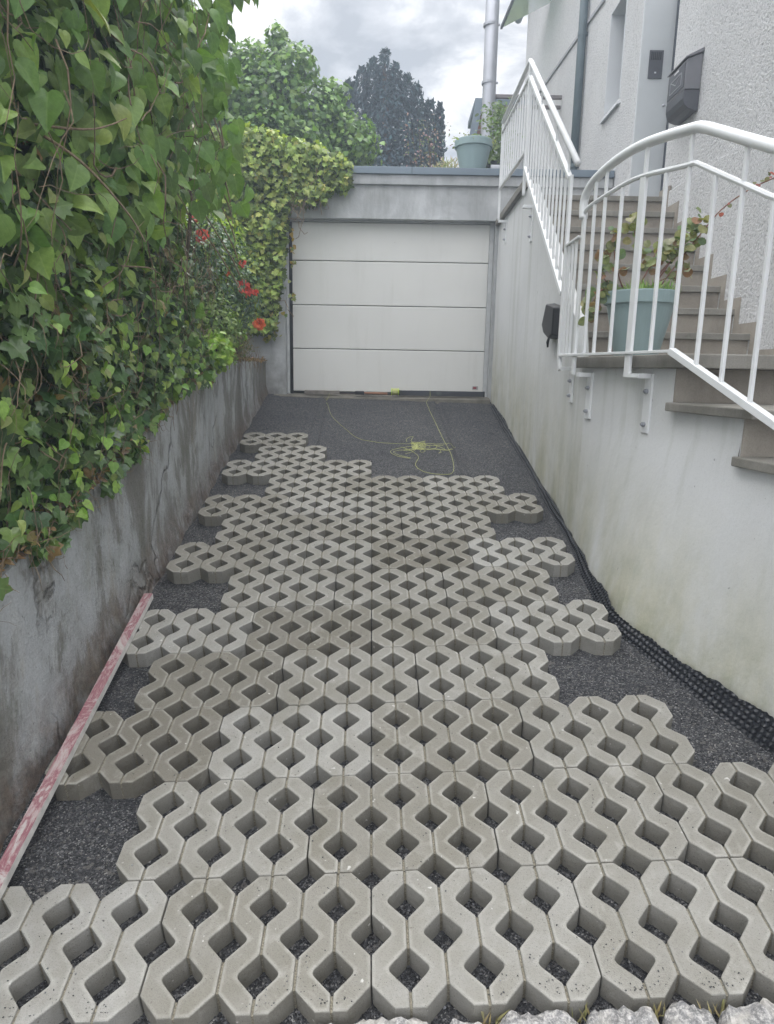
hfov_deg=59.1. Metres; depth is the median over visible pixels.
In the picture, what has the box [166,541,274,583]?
grid paver
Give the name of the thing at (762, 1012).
kerb stone
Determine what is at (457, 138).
roof pot plant
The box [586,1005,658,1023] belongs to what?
kerb stone
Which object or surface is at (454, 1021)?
kerb stone
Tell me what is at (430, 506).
grid paver
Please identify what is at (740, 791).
grid paver
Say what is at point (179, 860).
grid paver
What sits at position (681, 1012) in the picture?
kerb stone
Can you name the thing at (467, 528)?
grid paver
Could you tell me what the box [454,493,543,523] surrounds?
grid paver
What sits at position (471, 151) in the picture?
roof pot
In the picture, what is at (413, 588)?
grid paver
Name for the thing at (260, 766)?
grid paver
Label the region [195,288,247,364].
spirea shrub
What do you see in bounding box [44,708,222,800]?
grid paver
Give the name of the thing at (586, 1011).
weeds
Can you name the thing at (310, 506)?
grid paver
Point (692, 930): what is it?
grid paver
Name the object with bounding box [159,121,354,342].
garage ivy
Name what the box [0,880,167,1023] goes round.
grid paver
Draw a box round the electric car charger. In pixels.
[542,303,559,346]
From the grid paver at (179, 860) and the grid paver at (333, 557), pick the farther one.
the grid paver at (333, 557)
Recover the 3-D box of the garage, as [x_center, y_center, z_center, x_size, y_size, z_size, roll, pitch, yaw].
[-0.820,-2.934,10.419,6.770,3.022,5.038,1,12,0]
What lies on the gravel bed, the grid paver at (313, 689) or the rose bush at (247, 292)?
the grid paver at (313, 689)
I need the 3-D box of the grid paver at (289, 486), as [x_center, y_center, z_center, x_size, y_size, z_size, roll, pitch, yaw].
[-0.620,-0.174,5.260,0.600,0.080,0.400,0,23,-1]
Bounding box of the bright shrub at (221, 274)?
[175,200,247,294]
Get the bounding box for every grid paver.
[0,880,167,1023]
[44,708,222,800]
[116,778,313,892]
[122,607,253,667]
[134,651,283,718]
[140,873,371,1023]
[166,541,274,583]
[198,494,288,526]
[208,704,371,788]
[215,515,311,545]
[221,570,335,613]
[222,460,299,484]
[240,432,307,452]
[246,605,370,657]
[255,445,326,461]
[265,476,345,497]
[269,540,371,576]
[277,647,417,712]
[285,494,371,519]
[297,460,371,478]
[308,772,497,881]
[309,515,402,545]
[334,568,446,610]
[345,476,424,499]
[371,699,532,781]
[372,493,457,517]
[372,538,472,573]
[372,602,496,653]
[372,865,600,1023]
[401,514,495,543]
[415,644,559,708]
[423,475,504,496]
[442,566,558,608]
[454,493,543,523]
[468,537,574,576]
[485,766,687,876]
[488,599,621,655]
[519,695,694,778]
[573,858,773,1016]
[655,762,773,872]
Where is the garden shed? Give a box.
[468,98,532,168]
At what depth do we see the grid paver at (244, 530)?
4.47 m
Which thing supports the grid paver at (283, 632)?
on the gravel bed
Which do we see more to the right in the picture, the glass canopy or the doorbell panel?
the doorbell panel
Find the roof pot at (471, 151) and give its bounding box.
[454,135,492,167]
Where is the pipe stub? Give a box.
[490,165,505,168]
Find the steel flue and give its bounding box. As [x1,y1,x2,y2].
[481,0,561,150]
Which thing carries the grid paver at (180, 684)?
on the gravel bed
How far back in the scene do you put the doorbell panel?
6.92 m
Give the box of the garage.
[234,165,614,417]
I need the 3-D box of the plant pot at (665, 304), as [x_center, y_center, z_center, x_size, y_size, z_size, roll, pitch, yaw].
[1.494,-1.111,4.056,0.416,0.372,0.416,1,12,-2]
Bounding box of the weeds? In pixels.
[477,999,727,1023]
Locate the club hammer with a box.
[355,391,387,394]
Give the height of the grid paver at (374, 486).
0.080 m
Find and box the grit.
[1,447,771,1017]
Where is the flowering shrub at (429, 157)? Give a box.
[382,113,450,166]
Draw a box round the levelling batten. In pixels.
[0,593,152,898]
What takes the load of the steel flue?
on the garage
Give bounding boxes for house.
[515,0,773,590]
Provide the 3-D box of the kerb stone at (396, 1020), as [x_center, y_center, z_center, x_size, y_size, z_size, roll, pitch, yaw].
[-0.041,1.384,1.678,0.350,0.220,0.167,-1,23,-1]
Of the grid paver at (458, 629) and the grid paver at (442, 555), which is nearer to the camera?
the grid paver at (458, 629)
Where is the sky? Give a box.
[192,0,527,167]
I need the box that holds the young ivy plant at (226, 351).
[202,328,234,373]
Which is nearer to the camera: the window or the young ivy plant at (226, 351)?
the young ivy plant at (226, 351)
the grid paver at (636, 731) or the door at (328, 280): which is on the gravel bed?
the grid paver at (636, 731)
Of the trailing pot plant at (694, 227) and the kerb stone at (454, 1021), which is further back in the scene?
the trailing pot plant at (694, 227)
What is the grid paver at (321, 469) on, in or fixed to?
on the gravel bed
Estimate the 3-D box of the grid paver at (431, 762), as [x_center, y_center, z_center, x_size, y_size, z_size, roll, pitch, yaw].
[0.240,0.898,2.670,0.600,0.080,0.400,-2,22,-1]
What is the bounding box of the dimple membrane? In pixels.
[490,404,773,755]
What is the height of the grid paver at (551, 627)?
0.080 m
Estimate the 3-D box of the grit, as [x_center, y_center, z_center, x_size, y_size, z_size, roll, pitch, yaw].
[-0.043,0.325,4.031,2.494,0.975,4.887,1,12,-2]
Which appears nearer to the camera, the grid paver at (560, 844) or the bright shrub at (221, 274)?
the grid paver at (560, 844)
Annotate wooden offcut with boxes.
[304,390,339,393]
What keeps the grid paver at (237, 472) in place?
on the gravel bed
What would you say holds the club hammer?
on the garage
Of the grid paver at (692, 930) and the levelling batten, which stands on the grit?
the levelling batten
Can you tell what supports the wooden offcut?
on the garage
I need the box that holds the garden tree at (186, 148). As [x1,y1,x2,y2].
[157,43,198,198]
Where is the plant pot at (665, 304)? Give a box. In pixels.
[603,288,674,355]
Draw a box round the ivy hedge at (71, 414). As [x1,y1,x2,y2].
[0,0,267,625]
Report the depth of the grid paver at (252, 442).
6.30 m
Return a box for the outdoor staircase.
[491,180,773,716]
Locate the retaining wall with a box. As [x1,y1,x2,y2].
[0,361,267,853]
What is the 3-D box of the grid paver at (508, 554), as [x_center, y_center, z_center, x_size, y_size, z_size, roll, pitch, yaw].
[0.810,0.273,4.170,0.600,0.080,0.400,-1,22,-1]
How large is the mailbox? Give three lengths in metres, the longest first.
0.458 x 0.403 x 0.165 m
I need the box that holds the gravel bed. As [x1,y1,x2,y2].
[0,393,773,1023]
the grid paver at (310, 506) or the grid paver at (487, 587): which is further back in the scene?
the grid paver at (310, 506)
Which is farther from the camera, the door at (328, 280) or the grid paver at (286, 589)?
the door at (328, 280)
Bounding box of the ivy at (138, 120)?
[0,0,258,413]
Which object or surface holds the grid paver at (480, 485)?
on the gravel bed
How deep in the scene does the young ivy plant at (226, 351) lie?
5.45 m
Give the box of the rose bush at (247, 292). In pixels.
[170,204,266,356]
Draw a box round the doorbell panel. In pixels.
[647,50,663,78]
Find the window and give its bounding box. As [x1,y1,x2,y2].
[599,0,627,124]
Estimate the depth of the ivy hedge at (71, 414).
2.78 m
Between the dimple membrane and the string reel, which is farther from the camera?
the string reel
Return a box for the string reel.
[391,388,398,395]
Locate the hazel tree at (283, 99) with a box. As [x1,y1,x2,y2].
[170,0,384,165]
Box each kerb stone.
[330,1017,427,1023]
[450,1018,481,1023]
[499,1009,577,1023]
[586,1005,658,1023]
[662,1000,716,1023]
[718,998,773,1023]
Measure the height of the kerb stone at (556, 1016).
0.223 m
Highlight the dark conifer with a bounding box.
[316,47,446,166]
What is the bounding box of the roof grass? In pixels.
[433,157,458,167]
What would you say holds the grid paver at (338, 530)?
on the gravel bed
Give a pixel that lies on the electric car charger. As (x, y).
(550, 324)
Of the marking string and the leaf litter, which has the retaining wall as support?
the leaf litter
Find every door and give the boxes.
[292,222,489,392]
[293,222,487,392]
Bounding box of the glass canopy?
[500,0,550,28]
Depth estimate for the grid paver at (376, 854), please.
2.25 m
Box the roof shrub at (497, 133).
[475,96,522,168]
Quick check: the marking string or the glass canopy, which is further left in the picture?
the marking string
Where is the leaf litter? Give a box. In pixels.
[0,357,266,571]
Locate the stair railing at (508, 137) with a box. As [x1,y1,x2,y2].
[497,58,580,402]
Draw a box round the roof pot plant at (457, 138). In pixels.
[451,130,497,148]
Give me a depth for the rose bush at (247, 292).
6.10 m
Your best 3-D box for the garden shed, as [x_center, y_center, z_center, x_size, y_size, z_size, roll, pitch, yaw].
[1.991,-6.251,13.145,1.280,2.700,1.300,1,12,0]
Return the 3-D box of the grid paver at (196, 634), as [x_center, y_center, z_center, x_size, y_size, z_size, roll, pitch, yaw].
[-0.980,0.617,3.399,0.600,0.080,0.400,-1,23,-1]
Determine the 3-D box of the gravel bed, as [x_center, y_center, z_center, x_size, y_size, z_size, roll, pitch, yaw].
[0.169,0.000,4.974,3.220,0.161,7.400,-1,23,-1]
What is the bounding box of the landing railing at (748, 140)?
[558,120,773,433]
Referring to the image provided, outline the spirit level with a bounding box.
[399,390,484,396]
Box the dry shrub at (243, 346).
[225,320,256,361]
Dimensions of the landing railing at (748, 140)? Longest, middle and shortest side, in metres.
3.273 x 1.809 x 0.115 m
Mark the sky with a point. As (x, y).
(440, 43)
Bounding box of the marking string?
[326,397,453,474]
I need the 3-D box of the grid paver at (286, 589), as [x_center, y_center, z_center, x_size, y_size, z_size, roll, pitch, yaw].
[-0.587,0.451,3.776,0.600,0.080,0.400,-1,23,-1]
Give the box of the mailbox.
[662,47,704,124]
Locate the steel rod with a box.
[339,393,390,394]
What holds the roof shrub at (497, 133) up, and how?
on the garage
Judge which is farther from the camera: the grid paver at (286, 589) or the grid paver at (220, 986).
the grid paver at (286, 589)
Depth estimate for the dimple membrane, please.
3.10 m
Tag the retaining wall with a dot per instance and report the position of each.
(59, 641)
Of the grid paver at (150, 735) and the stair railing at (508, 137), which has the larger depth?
the stair railing at (508, 137)
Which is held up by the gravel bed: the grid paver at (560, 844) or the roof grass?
the grid paver at (560, 844)
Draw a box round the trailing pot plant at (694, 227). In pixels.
[578,172,773,325]
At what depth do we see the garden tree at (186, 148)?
7.27 m
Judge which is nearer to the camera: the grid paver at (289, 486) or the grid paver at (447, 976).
the grid paver at (447, 976)

